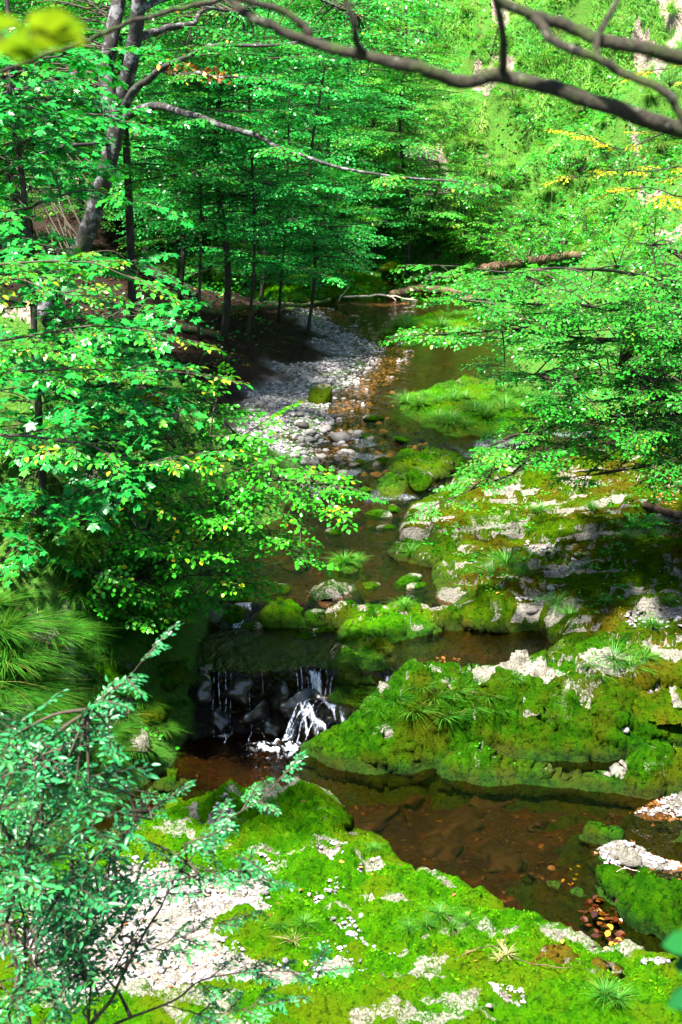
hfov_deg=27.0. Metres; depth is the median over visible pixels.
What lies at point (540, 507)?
grass tuft
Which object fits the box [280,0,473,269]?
beech tree
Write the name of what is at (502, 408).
grass tuft
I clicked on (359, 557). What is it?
grass tuft
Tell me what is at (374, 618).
moss
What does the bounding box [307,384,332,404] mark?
mossy boulder
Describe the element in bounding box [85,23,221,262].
beech tree
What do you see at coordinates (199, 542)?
grass tuft
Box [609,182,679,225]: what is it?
shrub
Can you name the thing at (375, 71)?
beech tree
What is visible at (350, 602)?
mossy stone
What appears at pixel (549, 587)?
stone
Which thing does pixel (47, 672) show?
grass tuft
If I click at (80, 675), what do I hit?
bank rock
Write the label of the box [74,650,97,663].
grass tuft
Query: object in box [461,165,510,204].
shrub
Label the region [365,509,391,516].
mossy stone
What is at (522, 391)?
grass tuft
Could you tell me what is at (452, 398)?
grass tuft
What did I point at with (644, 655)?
grass tuft
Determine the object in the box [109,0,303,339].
beech tree
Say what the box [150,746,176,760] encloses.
grass tuft
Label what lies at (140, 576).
grass tuft
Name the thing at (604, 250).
bank herbs
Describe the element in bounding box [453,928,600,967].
dead twig
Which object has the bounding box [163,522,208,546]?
grass tuft
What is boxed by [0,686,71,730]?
grass tuft
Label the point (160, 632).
grass tuft
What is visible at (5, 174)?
beech tree
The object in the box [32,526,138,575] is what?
grass tuft
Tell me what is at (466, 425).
grass tuft
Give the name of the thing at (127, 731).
grass tuft
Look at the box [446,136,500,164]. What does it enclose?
shrub
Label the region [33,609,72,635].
grass tuft
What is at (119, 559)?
bank moss
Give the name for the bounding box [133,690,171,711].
grass tuft
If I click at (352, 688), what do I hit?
mossy rock
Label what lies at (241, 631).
sunken stone
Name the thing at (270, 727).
wet rock
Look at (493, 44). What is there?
shrub
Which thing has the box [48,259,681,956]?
stream water
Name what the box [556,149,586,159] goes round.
grass tuft
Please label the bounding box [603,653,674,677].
grass tuft
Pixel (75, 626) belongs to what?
grass tuft
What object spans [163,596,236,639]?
grass tuft
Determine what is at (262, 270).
beech tree
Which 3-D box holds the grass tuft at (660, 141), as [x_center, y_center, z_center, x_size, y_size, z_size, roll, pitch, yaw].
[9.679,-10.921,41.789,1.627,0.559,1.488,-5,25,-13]
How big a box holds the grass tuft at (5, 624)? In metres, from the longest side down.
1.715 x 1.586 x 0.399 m
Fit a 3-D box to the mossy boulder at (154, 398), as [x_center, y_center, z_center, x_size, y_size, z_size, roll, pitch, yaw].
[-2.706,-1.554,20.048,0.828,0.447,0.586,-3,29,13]
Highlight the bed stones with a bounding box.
[195,704,277,734]
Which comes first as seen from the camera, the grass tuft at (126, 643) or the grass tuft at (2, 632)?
the grass tuft at (2, 632)
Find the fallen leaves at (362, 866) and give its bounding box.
[0,446,677,986]
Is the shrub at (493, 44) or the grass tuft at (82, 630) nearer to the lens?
the grass tuft at (82, 630)
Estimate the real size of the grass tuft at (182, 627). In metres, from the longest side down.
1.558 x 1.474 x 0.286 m
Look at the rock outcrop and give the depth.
15.91 m
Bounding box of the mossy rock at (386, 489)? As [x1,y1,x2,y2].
[377,472,431,498]
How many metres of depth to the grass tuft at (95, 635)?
15.71 m
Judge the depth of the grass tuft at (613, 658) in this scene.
16.24 m
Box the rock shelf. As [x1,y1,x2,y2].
[398,446,681,726]
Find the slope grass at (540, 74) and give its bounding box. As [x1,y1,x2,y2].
[215,0,681,270]
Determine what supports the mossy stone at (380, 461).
in the stream water
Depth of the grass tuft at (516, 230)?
42.93 m
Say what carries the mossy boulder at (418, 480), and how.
in the stream water
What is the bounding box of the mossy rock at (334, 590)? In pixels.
[309,579,355,604]
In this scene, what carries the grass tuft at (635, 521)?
on the rock shelf
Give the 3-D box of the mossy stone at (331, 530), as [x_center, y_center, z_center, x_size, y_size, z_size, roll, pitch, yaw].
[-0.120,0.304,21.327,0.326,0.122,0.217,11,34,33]
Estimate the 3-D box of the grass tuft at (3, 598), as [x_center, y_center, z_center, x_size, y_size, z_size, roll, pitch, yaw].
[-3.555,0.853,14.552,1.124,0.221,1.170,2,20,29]
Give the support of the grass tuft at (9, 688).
on the terrain at (296, 348)
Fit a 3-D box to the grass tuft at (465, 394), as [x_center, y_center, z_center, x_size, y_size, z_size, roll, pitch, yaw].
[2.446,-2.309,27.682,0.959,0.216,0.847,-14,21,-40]
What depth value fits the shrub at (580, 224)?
40.19 m
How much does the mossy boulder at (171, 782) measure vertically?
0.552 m
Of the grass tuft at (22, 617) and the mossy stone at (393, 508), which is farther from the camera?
the mossy stone at (393, 508)
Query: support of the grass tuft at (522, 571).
on the rock shelf
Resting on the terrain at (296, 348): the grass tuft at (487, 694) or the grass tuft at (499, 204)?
the grass tuft at (499, 204)
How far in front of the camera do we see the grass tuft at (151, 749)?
15.28 m
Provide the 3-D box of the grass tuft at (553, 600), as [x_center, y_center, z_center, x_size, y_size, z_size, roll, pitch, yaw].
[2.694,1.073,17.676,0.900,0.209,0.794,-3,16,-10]
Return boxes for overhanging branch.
[0,0,222,73]
[226,0,681,139]
[493,0,681,123]
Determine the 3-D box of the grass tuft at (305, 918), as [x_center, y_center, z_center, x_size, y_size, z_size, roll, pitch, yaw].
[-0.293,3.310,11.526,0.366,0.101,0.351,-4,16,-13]
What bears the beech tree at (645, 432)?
on the rock shelf
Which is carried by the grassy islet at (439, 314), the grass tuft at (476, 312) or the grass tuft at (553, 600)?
the grass tuft at (476, 312)
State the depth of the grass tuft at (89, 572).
15.83 m
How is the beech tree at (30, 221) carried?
on the terrain at (296, 348)
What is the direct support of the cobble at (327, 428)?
on the gravel at (304, 391)
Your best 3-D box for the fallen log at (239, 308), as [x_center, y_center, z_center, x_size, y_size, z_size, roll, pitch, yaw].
[-2.192,-5.170,35.595,0.845,1.044,9.417,6,17,20]
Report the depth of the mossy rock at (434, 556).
19.95 m
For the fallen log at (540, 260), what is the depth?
41.21 m
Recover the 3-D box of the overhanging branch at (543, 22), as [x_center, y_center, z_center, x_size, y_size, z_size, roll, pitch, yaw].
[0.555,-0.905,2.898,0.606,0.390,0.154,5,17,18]
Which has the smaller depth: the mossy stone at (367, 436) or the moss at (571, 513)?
the moss at (571, 513)
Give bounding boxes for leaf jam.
[578,895,624,945]
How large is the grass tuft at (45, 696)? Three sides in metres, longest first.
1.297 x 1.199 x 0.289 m
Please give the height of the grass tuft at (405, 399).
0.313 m
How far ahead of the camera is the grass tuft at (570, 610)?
17.43 m
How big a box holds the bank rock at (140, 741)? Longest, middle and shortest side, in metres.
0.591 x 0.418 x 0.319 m
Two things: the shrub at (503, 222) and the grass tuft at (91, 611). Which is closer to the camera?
the grass tuft at (91, 611)
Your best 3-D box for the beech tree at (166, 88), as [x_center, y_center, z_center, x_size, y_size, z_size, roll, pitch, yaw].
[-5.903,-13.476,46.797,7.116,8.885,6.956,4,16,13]
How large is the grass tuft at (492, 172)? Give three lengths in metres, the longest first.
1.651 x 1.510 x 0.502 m
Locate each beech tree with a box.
[0,0,216,304]
[0,0,520,328]
[0,1,123,214]
[0,16,139,237]
[0,76,82,193]
[2,1,211,233]
[4,0,310,357]
[43,0,226,216]
[63,0,255,225]
[68,3,293,302]
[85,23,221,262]
[88,0,346,337]
[90,39,283,277]
[107,19,268,243]
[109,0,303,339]
[145,21,358,270]
[155,4,364,345]
[162,9,366,301]
[166,2,395,323]
[182,34,344,256]
[194,0,421,335]
[218,2,403,259]
[235,5,430,284]
[251,11,425,147]
[270,0,456,262]
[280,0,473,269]
[307,0,514,278]
[372,151,501,259]
[378,239,681,524]
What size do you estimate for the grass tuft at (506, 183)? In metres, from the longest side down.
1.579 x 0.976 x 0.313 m
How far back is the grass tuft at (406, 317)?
35.63 m
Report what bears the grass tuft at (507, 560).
on the rock shelf
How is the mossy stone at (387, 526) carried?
in the stream water
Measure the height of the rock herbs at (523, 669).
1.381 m
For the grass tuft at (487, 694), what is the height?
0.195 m
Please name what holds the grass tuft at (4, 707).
on the terrain at (296, 348)
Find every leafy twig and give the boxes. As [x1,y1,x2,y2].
[0,7,87,62]
[662,931,681,1012]
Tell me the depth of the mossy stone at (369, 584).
18.93 m
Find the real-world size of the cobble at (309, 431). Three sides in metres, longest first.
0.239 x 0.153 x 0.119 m
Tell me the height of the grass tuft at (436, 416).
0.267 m
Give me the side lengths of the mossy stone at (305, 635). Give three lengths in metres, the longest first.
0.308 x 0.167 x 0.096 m
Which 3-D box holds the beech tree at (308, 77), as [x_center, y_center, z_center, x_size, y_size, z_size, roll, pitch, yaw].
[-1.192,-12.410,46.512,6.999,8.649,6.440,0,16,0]
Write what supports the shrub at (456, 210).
on the terrain at (296, 348)
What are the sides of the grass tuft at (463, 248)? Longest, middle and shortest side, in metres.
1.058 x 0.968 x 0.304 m
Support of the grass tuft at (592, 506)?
on the rock shelf
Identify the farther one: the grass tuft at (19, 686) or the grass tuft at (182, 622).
the grass tuft at (182, 622)
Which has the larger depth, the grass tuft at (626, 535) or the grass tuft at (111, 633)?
the grass tuft at (626, 535)
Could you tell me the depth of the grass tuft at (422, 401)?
27.14 m
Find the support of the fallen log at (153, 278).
on the terrain at (296, 348)
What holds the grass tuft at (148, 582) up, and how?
on the terrain at (296, 348)
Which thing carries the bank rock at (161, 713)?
on the terrain at (296, 348)
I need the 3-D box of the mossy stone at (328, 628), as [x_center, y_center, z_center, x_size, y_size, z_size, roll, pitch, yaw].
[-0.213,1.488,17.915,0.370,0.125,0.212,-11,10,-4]
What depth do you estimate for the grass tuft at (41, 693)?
14.31 m
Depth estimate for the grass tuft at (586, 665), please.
16.18 m
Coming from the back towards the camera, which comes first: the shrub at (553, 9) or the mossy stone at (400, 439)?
the shrub at (553, 9)
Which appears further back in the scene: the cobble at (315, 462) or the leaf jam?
the cobble at (315, 462)
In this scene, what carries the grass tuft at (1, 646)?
on the terrain at (296, 348)
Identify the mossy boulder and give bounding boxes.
[130,384,174,417]
[147,768,190,795]
[198,661,214,676]
[223,604,245,624]
[224,585,254,600]
[241,621,262,628]
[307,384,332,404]
[378,261,410,279]
[406,468,432,491]
[424,271,454,285]
[530,944,623,979]
[579,821,625,844]
[669,830,681,841]
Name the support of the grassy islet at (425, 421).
on the terrain at (296, 348)
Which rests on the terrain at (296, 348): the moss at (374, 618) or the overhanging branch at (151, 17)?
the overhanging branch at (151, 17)
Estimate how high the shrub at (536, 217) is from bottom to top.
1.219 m
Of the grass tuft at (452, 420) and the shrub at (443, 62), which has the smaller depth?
the grass tuft at (452, 420)
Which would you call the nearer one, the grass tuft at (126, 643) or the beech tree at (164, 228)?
the grass tuft at (126, 643)
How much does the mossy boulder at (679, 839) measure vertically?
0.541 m
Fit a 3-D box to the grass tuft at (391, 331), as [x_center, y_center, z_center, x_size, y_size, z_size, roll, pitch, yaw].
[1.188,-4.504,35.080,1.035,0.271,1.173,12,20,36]
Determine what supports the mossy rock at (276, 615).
on the terrain at (296, 348)
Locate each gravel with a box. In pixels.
[15,792,670,1006]
[225,300,412,476]
[515,539,681,630]
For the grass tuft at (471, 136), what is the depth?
47.68 m
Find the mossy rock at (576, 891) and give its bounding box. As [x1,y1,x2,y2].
[547,880,585,896]
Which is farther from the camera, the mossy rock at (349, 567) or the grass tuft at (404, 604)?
the mossy rock at (349, 567)
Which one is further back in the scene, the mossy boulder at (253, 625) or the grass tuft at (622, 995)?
the mossy boulder at (253, 625)
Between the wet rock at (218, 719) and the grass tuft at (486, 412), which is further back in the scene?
the grass tuft at (486, 412)
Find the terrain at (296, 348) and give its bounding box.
[0,0,681,879]
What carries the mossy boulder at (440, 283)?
on the terrain at (296, 348)
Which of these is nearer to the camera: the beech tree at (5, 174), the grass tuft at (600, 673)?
the grass tuft at (600, 673)
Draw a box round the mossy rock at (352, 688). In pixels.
[328,633,396,706]
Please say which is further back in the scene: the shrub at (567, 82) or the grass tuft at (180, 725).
the shrub at (567, 82)
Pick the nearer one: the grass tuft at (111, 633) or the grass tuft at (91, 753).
the grass tuft at (91, 753)
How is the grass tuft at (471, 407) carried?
on the grassy islet at (425, 421)
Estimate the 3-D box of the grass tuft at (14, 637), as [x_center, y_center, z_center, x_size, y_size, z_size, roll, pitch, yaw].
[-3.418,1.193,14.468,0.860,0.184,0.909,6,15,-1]
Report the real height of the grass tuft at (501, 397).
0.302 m
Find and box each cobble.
[254,401,264,407]
[268,402,275,408]
[290,451,299,457]
[293,446,302,451]
[296,411,303,416]
[297,436,304,442]
[297,460,307,465]
[298,421,308,428]
[299,451,308,455]
[305,429,316,434]
[305,436,314,442]
[308,460,319,465]
[316,454,326,458]
[319,428,326,432]
[321,425,330,431]
[334,456,341,460]
[353,430,362,434]
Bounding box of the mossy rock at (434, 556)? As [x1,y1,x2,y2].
[388,538,457,567]
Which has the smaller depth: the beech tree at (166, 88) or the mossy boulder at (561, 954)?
the mossy boulder at (561, 954)
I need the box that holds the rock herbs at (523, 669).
[427,651,612,763]
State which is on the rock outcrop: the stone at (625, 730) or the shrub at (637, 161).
the stone at (625, 730)
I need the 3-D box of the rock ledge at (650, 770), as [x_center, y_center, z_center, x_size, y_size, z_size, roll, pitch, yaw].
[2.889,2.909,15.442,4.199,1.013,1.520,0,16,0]
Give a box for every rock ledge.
[0,775,681,1023]
[436,740,681,799]
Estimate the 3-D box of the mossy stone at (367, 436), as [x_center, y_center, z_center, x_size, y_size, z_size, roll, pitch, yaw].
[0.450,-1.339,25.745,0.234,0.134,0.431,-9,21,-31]
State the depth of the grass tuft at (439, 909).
11.68 m
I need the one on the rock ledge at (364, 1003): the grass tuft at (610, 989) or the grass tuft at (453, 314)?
the grass tuft at (610, 989)
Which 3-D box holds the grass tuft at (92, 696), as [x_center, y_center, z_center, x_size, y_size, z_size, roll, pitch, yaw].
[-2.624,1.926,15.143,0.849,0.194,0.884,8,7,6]
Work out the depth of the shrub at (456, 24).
50.40 m
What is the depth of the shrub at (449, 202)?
44.35 m
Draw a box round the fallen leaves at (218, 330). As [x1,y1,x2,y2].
[0,216,293,399]
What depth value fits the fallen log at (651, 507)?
20.18 m
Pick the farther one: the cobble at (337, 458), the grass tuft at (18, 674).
the cobble at (337, 458)
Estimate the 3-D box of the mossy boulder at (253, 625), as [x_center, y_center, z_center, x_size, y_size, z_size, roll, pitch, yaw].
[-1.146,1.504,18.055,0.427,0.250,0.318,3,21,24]
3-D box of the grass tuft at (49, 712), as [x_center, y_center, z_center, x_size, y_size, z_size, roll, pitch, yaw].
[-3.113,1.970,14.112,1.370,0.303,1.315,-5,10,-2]
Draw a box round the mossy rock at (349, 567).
[327,554,362,572]
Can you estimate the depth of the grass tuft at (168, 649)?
16.34 m
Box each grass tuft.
[0,513,92,556]
[0,584,55,608]
[0,602,80,641]
[0,603,73,646]
[0,604,87,636]
[0,605,70,642]
[0,620,61,670]
[0,625,35,645]
[0,634,63,660]
[0,636,87,677]
[0,640,83,685]
[0,642,79,677]
[0,658,28,705]
[0,667,88,715]
[0,684,72,719]
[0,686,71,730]
[0,710,67,750]
[2,679,84,725]
[3,655,85,681]
[4,678,83,706]
[7,681,82,712]
[14,700,78,735]
[19,656,86,687]
[21,610,117,648]
[23,610,131,652]
[25,655,100,686]
[26,691,77,723]
[28,707,102,734]
[29,672,81,688]
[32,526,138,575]
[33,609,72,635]
[34,685,79,713]
[35,528,134,555]
[45,683,94,708]
[56,562,141,589]
[57,568,158,615]
[58,570,142,607]
[63,534,150,576]
[66,694,90,707]
[68,687,124,704]
[72,587,163,625]
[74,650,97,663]
[76,637,95,651]
[78,744,110,760]
[81,628,98,636]
[81,741,146,770]
[83,638,126,653]
[83,654,112,664]
[83,675,105,691]
[83,724,129,751]
[84,625,125,653]
[86,636,126,650]
[87,530,190,584]
[91,600,214,645]
[92,630,155,657]
[93,632,148,664]
[99,627,139,642]
[103,553,195,583]
[103,625,159,647]
[104,555,179,573]
[105,718,142,734]
[111,609,205,655]
[113,716,152,746]
[115,706,156,729]
[123,726,175,764]
[126,689,163,707]
[128,525,195,556]
[130,627,209,658]
[130,637,195,661]
[131,566,204,593]
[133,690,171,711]
[134,671,160,684]
[137,573,162,588]
[143,605,213,643]
[146,669,192,690]
[147,719,175,732]
[148,718,192,738]
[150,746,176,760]
[159,668,206,689]
[160,557,213,582]
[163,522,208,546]
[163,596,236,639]
[163,614,203,635]
[164,717,201,733]
[181,532,232,551]
[258,914,294,932]
[278,932,302,945]
[290,912,326,932]
[327,549,363,565]
[343,552,367,562]
[358,698,388,717]
[364,840,385,853]
[366,685,420,706]
[379,327,396,334]
[382,309,431,325]
[382,388,418,404]
[384,317,429,328]
[386,540,423,558]
[387,597,418,609]
[393,915,424,936]
[395,392,440,405]
[395,696,452,723]
[406,702,487,731]
[407,911,446,933]
[409,678,441,692]
[417,389,437,397]
[419,686,467,706]
[420,900,463,928]
[422,408,450,420]
[423,317,465,332]
[426,394,449,402]
[429,312,453,326]
[429,915,470,933]
[433,409,474,425]
[434,677,481,699]
[435,410,475,425]
[438,388,467,396]
[439,391,463,400]
[441,310,472,316]
[445,135,473,147]
[447,909,488,932]
[451,399,503,411]
[452,242,472,252]
[454,416,481,428]
[455,388,489,399]
[456,559,518,577]
[457,0,480,11]
[457,131,484,141]
[459,307,471,314]
[461,308,483,316]
[461,699,495,716]
[465,399,508,418]
[468,547,538,569]
[473,59,498,70]
[473,691,509,707]
[474,135,490,143]
[477,379,523,390]
[478,163,501,176]
[479,389,506,397]
[489,398,519,410]
[489,947,512,960]
[490,392,523,404]
[490,939,518,957]
[491,200,511,209]
[493,384,536,396]
[496,177,516,187]
[498,384,539,397]
[498,561,541,575]
[498,672,529,684]
[500,93,529,105]
[504,228,527,235]
[505,399,542,412]
[514,390,536,398]
[515,54,536,63]
[518,179,562,196]
[522,499,561,513]
[523,386,560,397]
[528,588,581,607]
[529,139,547,150]
[531,46,567,63]
[545,599,598,620]
[549,0,562,9]
[552,167,572,179]
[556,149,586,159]
[562,237,596,253]
[565,654,606,669]
[569,971,636,1013]
[575,499,613,513]
[577,232,610,252]
[583,663,623,681]
[584,640,651,673]
[586,198,617,210]
[587,250,627,267]
[588,590,626,607]
[591,137,621,148]
[593,982,649,1011]
[594,114,609,123]
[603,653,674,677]
[606,526,648,543]
[614,512,666,529]
[625,523,669,538]
[625,645,670,664]
[637,614,669,630]
[638,88,659,100]
[646,136,681,150]
[649,590,681,607]
[650,0,681,14]
[662,165,675,177]
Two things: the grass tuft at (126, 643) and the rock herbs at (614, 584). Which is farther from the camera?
the rock herbs at (614, 584)
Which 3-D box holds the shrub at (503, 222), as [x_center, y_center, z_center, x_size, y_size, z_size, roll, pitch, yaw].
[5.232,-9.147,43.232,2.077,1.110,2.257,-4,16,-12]
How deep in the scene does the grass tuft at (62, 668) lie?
14.64 m
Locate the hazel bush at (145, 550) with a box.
[72,362,388,633]
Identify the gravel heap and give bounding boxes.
[596,840,681,869]
[635,794,681,816]
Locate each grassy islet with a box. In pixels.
[253,271,391,302]
[380,309,496,345]
[395,383,548,436]
[434,375,503,387]
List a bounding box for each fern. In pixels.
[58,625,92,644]
[527,262,565,280]
[609,511,671,529]
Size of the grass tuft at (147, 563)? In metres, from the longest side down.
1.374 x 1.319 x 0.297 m
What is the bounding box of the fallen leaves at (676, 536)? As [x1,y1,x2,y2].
[651,477,681,537]
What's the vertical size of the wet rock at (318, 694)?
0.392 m
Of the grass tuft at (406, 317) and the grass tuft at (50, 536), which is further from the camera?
the grass tuft at (406, 317)
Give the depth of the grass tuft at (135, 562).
16.20 m
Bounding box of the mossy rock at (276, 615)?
[254,595,304,628]
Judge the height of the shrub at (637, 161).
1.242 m
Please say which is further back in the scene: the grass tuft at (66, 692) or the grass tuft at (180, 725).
the grass tuft at (180, 725)
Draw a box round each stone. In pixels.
[207,609,224,623]
[236,629,247,634]
[275,583,289,592]
[296,631,315,638]
[313,625,334,631]
[326,528,342,533]
[330,431,351,442]
[337,600,354,606]
[350,459,364,465]
[359,486,372,491]
[361,433,373,439]
[362,415,383,420]
[362,582,379,587]
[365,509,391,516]
[372,456,387,465]
[377,524,394,528]
[388,504,399,512]
[394,435,410,442]
[396,573,421,584]
[407,582,425,587]
[485,1003,492,1007]
[525,607,538,614]
[547,585,554,590]
[621,727,629,733]
[668,863,678,869]
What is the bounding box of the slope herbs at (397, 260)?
[60,0,681,303]
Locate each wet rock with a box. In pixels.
[187,671,214,709]
[208,706,229,733]
[221,677,255,704]
[241,699,270,727]
[261,717,280,735]
[271,681,293,710]
[276,688,314,721]
[313,688,324,698]
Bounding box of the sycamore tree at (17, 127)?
[0,0,223,592]
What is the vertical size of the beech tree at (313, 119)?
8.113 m
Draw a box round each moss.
[0,312,293,873]
[0,776,680,1019]
[266,596,426,639]
[273,277,535,556]
[310,539,454,610]
[339,617,681,891]
[410,454,681,662]
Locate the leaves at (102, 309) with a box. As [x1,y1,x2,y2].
[0,220,270,371]
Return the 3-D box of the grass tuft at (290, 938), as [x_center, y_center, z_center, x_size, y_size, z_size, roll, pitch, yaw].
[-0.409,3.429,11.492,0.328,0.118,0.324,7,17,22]
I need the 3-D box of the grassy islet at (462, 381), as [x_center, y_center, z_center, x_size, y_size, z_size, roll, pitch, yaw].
[2.680,-2.555,30.076,2.500,0.702,1.700,0,16,0]
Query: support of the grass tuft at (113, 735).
on the terrain at (296, 348)
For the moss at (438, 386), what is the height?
1.377 m
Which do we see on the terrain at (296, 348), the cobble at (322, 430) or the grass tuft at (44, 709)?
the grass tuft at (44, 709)
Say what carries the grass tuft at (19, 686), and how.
on the terrain at (296, 348)
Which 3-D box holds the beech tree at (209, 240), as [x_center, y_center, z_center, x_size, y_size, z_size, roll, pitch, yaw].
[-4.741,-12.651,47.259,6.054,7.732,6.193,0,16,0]
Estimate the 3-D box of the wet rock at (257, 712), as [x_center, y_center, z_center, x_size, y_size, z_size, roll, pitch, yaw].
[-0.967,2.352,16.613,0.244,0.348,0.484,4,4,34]
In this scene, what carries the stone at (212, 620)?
on the terrain at (296, 348)
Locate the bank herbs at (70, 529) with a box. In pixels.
[0,298,304,865]
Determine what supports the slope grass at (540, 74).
on the terrain at (296, 348)
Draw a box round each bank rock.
[0,694,36,738]
[16,613,75,668]
[49,658,88,684]
[95,660,134,696]
[118,727,149,760]
[138,695,172,726]
[160,661,188,692]
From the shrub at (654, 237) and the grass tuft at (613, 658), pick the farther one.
the shrub at (654, 237)
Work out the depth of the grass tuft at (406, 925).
11.63 m
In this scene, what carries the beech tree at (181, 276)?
on the terrain at (296, 348)
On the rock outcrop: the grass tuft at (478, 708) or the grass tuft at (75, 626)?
the grass tuft at (478, 708)
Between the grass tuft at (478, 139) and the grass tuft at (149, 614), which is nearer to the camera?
the grass tuft at (149, 614)
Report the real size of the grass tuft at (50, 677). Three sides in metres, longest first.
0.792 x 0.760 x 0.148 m
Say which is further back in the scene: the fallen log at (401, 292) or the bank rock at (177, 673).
the fallen log at (401, 292)
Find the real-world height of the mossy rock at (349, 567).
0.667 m
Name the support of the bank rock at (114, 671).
on the terrain at (296, 348)
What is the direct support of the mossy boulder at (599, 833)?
on the terrain at (296, 348)
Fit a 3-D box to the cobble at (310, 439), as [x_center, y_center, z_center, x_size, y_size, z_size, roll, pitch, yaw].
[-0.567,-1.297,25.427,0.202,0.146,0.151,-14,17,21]
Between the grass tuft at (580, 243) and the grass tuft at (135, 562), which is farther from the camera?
the grass tuft at (580, 243)
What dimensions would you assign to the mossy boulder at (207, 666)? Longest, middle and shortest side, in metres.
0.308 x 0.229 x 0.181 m
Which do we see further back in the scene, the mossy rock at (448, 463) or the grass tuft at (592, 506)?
the mossy rock at (448, 463)
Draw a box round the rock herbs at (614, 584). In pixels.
[421,478,681,617]
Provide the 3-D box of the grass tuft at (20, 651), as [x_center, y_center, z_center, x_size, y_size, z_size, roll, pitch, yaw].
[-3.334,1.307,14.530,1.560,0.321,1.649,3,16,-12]
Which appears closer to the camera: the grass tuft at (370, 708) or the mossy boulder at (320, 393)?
the grass tuft at (370, 708)
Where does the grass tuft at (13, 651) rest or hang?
on the terrain at (296, 348)
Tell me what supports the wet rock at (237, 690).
on the terrain at (296, 348)
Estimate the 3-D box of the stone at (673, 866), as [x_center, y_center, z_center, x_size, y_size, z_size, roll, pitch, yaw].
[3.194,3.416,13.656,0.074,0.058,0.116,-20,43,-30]
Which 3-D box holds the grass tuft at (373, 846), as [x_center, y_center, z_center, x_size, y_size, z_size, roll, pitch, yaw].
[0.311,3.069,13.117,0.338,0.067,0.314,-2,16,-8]
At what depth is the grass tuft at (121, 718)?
15.52 m
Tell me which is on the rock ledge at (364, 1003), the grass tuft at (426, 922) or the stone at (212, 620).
the grass tuft at (426, 922)
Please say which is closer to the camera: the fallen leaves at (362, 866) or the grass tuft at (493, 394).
the fallen leaves at (362, 866)
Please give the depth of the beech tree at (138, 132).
46.28 m
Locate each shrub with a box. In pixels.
[362,192,472,243]
[376,99,473,138]
[404,48,445,86]
[404,143,462,178]
[413,4,472,34]
[413,200,497,259]
[414,185,483,231]
[425,89,488,127]
[432,174,500,214]
[437,197,511,255]
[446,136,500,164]
[458,10,520,55]
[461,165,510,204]
[463,207,565,265]
[475,196,550,229]
[482,141,540,182]
[484,186,614,255]
[486,63,546,98]
[491,186,577,225]
[503,95,569,129]
[515,32,576,60]
[525,0,575,16]
[531,123,648,171]
[538,192,612,242]
[554,68,610,107]
[568,203,676,270]
[588,162,643,202]
[592,131,681,173]
[595,5,650,37]
[597,198,681,258]
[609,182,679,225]
[634,110,675,140]
[639,58,681,85]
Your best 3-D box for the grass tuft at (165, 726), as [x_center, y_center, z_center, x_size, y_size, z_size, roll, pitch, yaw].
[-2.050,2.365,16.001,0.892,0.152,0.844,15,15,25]
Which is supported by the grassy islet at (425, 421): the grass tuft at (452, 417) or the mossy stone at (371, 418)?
the grass tuft at (452, 417)
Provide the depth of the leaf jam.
12.77 m
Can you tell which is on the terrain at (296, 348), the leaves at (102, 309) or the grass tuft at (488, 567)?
the leaves at (102, 309)
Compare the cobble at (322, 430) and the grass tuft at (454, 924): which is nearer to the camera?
the grass tuft at (454, 924)
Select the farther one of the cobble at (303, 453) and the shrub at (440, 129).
the shrub at (440, 129)
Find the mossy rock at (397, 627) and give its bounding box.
[336,597,443,642]
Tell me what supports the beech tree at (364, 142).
on the terrain at (296, 348)
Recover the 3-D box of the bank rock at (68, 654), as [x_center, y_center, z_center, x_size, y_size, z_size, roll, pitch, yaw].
[-3.125,1.348,14.803,0.738,0.543,0.627,25,10,12]
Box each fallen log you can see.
[138,264,197,299]
[149,298,330,315]
[162,320,220,338]
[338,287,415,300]
[389,285,475,304]
[477,251,584,274]
[642,501,681,518]
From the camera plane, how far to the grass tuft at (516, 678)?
16.03 m
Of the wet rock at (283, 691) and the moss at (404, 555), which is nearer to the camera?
the wet rock at (283, 691)
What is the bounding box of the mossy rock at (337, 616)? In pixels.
[303,602,466,630]
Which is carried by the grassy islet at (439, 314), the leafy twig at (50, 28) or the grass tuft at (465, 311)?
the grass tuft at (465, 311)
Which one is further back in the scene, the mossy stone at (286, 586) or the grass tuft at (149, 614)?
the mossy stone at (286, 586)
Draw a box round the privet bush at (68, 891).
[0,621,354,1023]
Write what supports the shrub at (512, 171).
on the terrain at (296, 348)
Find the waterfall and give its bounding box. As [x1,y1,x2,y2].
[206,666,326,742]
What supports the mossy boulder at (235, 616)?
on the terrain at (296, 348)
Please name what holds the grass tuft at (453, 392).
on the grassy islet at (425, 421)
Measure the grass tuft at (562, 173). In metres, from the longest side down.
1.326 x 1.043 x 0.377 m
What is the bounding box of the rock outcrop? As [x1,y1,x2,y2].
[300,616,681,774]
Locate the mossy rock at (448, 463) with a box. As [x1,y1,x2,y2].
[386,446,472,480]
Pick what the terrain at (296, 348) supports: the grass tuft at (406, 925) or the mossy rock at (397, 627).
the mossy rock at (397, 627)
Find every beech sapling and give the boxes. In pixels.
[0,252,252,476]
[541,65,681,210]
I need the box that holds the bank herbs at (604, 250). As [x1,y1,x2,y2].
[354,72,681,447]
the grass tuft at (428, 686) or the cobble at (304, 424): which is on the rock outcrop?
the grass tuft at (428, 686)
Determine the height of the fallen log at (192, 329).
0.455 m
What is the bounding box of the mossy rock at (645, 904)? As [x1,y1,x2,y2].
[595,863,681,940]
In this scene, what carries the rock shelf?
on the terrain at (296, 348)

